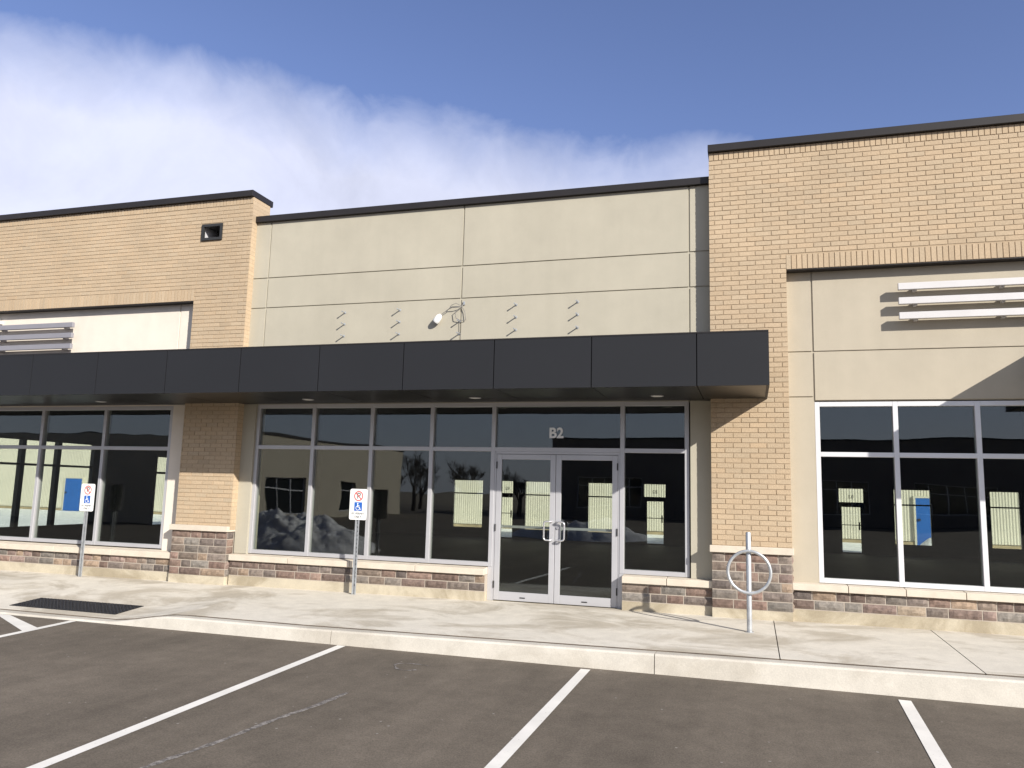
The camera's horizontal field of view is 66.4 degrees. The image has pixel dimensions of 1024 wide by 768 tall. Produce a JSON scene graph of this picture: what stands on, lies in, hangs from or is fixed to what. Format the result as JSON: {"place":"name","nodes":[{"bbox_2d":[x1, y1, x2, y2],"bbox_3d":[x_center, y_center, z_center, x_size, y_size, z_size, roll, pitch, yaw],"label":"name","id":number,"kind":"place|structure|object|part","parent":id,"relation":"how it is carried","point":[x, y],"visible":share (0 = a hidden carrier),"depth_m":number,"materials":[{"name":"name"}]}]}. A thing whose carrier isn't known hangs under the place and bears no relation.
{"place":"outdoors","nodes":[
{"label":"outdoors","id":0,"kind":"place"},
{"bbox_2d":[0,508,861,552],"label":"snow field","id":1,"kind":"structure","parent":0,"point":[68,517],"depth_m":34.68,"materials":[{"name":"white snow"}]},
{"bbox_2d":[0,438,1020,548],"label":"warehouse","id":2,"kind":"structure","parent":1,"relation":"on","point":[916,525],"depth_m":37.29,"materials":[{"name":"metal"}]},
{"bbox_2d":[61,477,84,510],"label":"door","id":3,"kind":"structure","parent":2,"relation":"in","point":[72,485],"depth_m":45.18,"materials":[{"name":"blue paint"}]},
{"bbox_2d":[913,496,930,544],"bbox_3d":[17.213,5.649,32.331,1.110,2.000,0.180,-1,-8,17],"label":"door","id":4,"kind":"structure","parent":2,"relation":"in","point":[922,524],"depth_m":32.38,"materials":[{"name":"blue paint"}]},
{"bbox_2d":[921,538,931,545],"bbox_3d":[17.004,6.375,31.519,1.100,0.412,1.200,-1,-8,17],"label":"snow pile","id":5,"kind":"object","parent":1,"relation":"on","point":[928,542],"visible":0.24,"depth_m":31.35,"materials":[{"name":"white snow"}]},
{"bbox_2d":[0,614,1023,767],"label":"parking lot","id":6,"kind":"structure","parent":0,"point":[65,687],"depth_m":6.30,"materials":[{"name":"grey asphalt"}]},
{"bbox_2d":[0,614,36,630],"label":"parking line","id":7,"kind":"object","parent":6,"relation":"on","point":[19,624],"visible":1,"depth_m":9.66,"materials":[{"name":"paint"}]},
{"bbox_2d":[0,621,74,636],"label":"parking line","id":8,"kind":"object","parent":6,"relation":"on","point":[9,634],"visible":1,"depth_m":9.36,"materials":[{"name":"paint"}]},
{"bbox_2d":[27,645,343,767],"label":"parking line","id":9,"kind":"object","parent":6,"relation":"on","point":[75,751],"visible":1,"depth_m":6.00,"materials":[{"name":"paint"}]},
{"bbox_2d":[140,692,347,767],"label":"faded line","id":10,"kind":"object","parent":6,"relation":"on","point":[241,732],"visible":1,"depth_m":5.67,"materials":[{"name":"paint"}]},
{"bbox_2d":[394,663,427,670],"bbox_3d":[-1.040,2.839,7.864,0.363,0.001,0.322,-1,-8,17],"label":"chalk mark","id":11,"kind":"object","parent":6,"relation":"on","point":[409,663],"visible":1,"depth_m":7.94,"materials":[{"name":"paint"}]},
{"bbox_2d":[0,610,1023,707],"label":"kerb","id":12,"kind":"structure","parent":6,"relation":"on","point":[976,689],"depth_m":7.88,"materials":[{"name":"concrete"}]},
{"bbox_2d":[484,669,589,767],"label":"parking line","id":13,"kind":"object","parent":6,"relation":"on","point":[509,749],"visible":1,"depth_m":6.04,"materials":[{"name":"paint"}]},
{"bbox_2d":[899,700,951,767],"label":"parking line","id":14,"kind":"object","parent":6,"relation":"on","point":[933,750],"visible":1,"depth_m":5.97,"materials":[{"name":"paint"}]},
{"bbox_2d":[0,570,1023,677],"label":"sidewalk","id":15,"kind":"structure","parent":0,"point":[932,650],"depth_m":9.51,"materials":[{"name":"concrete"}]},
{"bbox_2d":[9,598,142,614],"bbox_3d":[-5.992,3.060,10.772,1.800,0.077,0.510,-1,-8,17],"label":"tactile plate","id":16,"kind":"object","parent":15,"relation":"on","point":[82,606],"visible":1,"depth_m":10.74,"materials":[{"name":"metal"}]},
{"bbox_2d":[78,484,94,576],"bbox_3d":[-7.131,2.450,13.066,0.285,1.556,0.041,-1,-8,17],"label":"parking sign","id":17,"kind":"object","parent":15,"relation":"on","point":[87,498],"visible":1,"depth_m":13.10,"materials":[{"name":"metal"}]},
{"bbox_2d":[349,489,367,594],"bbox_3d":[-2.302,2.346,11.609,0.285,1.567,0.041,-1,-8,17],"label":"parking sign","id":18,"kind":"object","parent":15,"relation":"on","point":[358,506],"visible":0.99,"depth_m":11.65,"materials":[{"name":"metal"}]},
{"bbox_2d":[726,532,771,632],"bbox_3d":[2.780,2.332,9.172,0.517,1.174,0.117,-1,-8,17],"label":"bike rack","id":19,"kind":"object","parent":15,"relation":"on","point":[748,592],"visible":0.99,"depth_m":9.15,"materials":[{"name":"metal"}]},
{"bbox_2d":[0,0,1023,214],"label":"sky","id":20,"kind":"structure","parent":0,"point":[302,105],"materials":[{"name":"blue"}]},
{"bbox_3d":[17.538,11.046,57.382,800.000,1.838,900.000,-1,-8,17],"label":"ground","id":21,"kind":"structure","parent":0,"visible":0},
{"bbox_2d":[0,190,520,584],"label":"brick shop unit","id":22,"kind":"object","parent":21,"relation":"on","point":[168,273],"visible":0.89,"depth_m":14.13,"materials":[{"name":"beige brick"}]},
{"bbox_2d":[0,322,74,352],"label":"louver sunshade","id":23,"kind":"object","parent":22,"relation":"attached to","point":[65,336],"visible":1,"depth_m":14.07,"materials":[{"name":"silver metal"}]},
{"bbox_2d":[0,435,98,529],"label":"side window","id":24,"kind":"structure","parent":22,"relation":"in","point":[21,455],"depth_m":18.54,"materials":[{"name":"metal"}]},
{"bbox_2d":[0,406,173,548],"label":"storefront window","id":25,"kind":"structure","parent":22,"relation":"in","point":[42,446],"depth_m":13.57,"materials":[{"name":"metal"}]},
{"bbox_2d":[150,455,166,526],"bbox_3d":[-9.871,3.015,22.125,0.100,1.990,0.810,-1,-8,17],"label":"side window","id":26,"kind":"structure","parent":22,"relation":"in","point":[156,462],"depth_m":21.79,"materials":[{"name":"metal"}]},
{"bbox_2d":[451,479,483,528],"bbox_3d":[-1.586,4.336,28.406,1.205,1.760,0.100,-1,-8,17],"label":"rear window","id":27,"kind":"structure","parent":22,"relation":"in","point":[454,492],"depth_m":28.45,"materials":[{"name":"metal"}]},
{"bbox_3d":[-0.191,4.740,27.868,0.520,1.500,0.122,-1,-8,17],"label":"rear door","id":28,"kind":"part","parent":22,"relation":"part of","materials":[{"name":"metal"}]},
{"bbox_2d":[228,176,712,615],"bbox_3d":[1.498,1.357,19.361,7.401,6.292,16.375,-1,-8,17],"label":"stucco shop unit","id":29,"kind":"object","parent":21,"relation":"on","point":[628,258],"visible":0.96,"depth_m":11.94,"materials":[{"name":"beige paint"}]},
{"bbox_2d":[248,403,497,566],"bbox_3d":[-2.201,1.487,12.058,4.085,2.372,0.105,-1,-8,17],"label":"storefront window","id":30,"kind":"structure","parent":29,"relation":"in","point":[372,446],"depth_m":12.03,"materials":[{"name":"metal"}]},
{"bbox_2d":[0,330,769,405],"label":"black canopy","id":31,"kind":"object","parent":29,"relation":"attached to","point":[688,366],"visible":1,"depth_m":10.52,"materials":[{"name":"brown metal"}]},
{"bbox_2d":[433,301,465,339],"bbox_3d":[-0.954,-0.878,11.867,0.526,0.760,0.115,-1,-8,17],"label":"loose wiring","id":32,"kind":"object","parent":29,"relation":"attached to","point":[437,319],"visible":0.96,"depth_m":11.89,"materials":[{"name":"grey metal"}]},
{"bbox_3d":[0.179,2.049,11.218,0.893,2.075,0.167,-1,-8,17],"label":"door","id":33,"kind":"part","parent":29,"relation":"part of","materials":[{"name":"metal"}]},
{"bbox_2d":[523,480,549,530],"bbox_3d":[0.931,4.297,27.644,1.045,1.760,0.100,-1,-8,17],"label":"rear window","id":34,"kind":"structure","parent":29,"relation":"in","point":[525,481],"depth_m":27.71,"materials":[{"name":"metal"}]},
{"bbox_3d":[1.039,2.036,10.958,0.893,2.075,0.167,-1,-8,17],"label":"door","id":35,"kind":"part","parent":29,"relation":"part of","materials":[{"name":"metal"}]},
{"bbox_2d":[587,482,611,533],"bbox_3d":[3.060,4.264,26.999,0.955,1.760,0.100,-1,-8,17],"label":"rear window","id":36,"kind":"structure","parent":29,"relation":"in","point":[588,496],"depth_m":27.06,"materials":[{"name":"metal"}]},
{"bbox_2d":[619,401,689,577],"bbox_3d":[1.966,1.424,10.797,0.945,2.372,0.105,-1,-8,17],"label":"storefront window","id":37,"kind":"structure","parent":29,"relation":"in","point":[623,405],"depth_m":10.77,"materials":[{"name":"metal"}]},
{"bbox_3d":[4.819,4.663,26.352,0.650,1.500,0.122,-1,-8,17],"label":"rear door","id":38,"kind":"part","parent":29,"relation":"part of","materials":[{"name":"metal"}]},
{"bbox_2d":[708,113,1023,635],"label":"brick shop unit","id":39,"kind":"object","parent":21,"relation":"on","point":[822,246],"visible":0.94,"depth_m":10.24,"materials":[{"name":"beige brick"}]},
{"bbox_3d":[10.663,4.574,24.583,0.651,1.500,0.122,-1,-8,17],"label":"rear door","id":40,"kind":"part","parent":39,"relation":"part of","materials":[{"name":"metal"}]},
{"bbox_2d":[892,488,933,546],"bbox_3d":[12.367,4.122,24.182,1.105,1.760,0.100,-1,-8,17],"label":"rear window","id":41,"kind":"structure","parent":39,"relation":"in","point":[930,496],"depth_m":24.09,"materials":[{"name":"metal"}]},
{"bbox_2d":[814,401,1023,593],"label":"storefront window","id":42,"kind":"structure","parent":39,"relation":"in","point":[978,455],"depth_m":9.78,"materials":[{"name":"metal"}]},
{"bbox_2d":[897,277,1023,321],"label":"louver sunshade","id":43,"kind":"object","parent":39,"relation":"attached to","point":[1002,313],"visible":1,"depth_m":9.79,"materials":[{"name":"white painted metal"}]},
{"bbox_2d":[988,490,1023,550],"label":"rear window","id":44,"kind":"structure","parent":39,"relation":"in","point":[1019,492],"depth_m":23.38,"materials":[{"name":"metal"}]}
]}

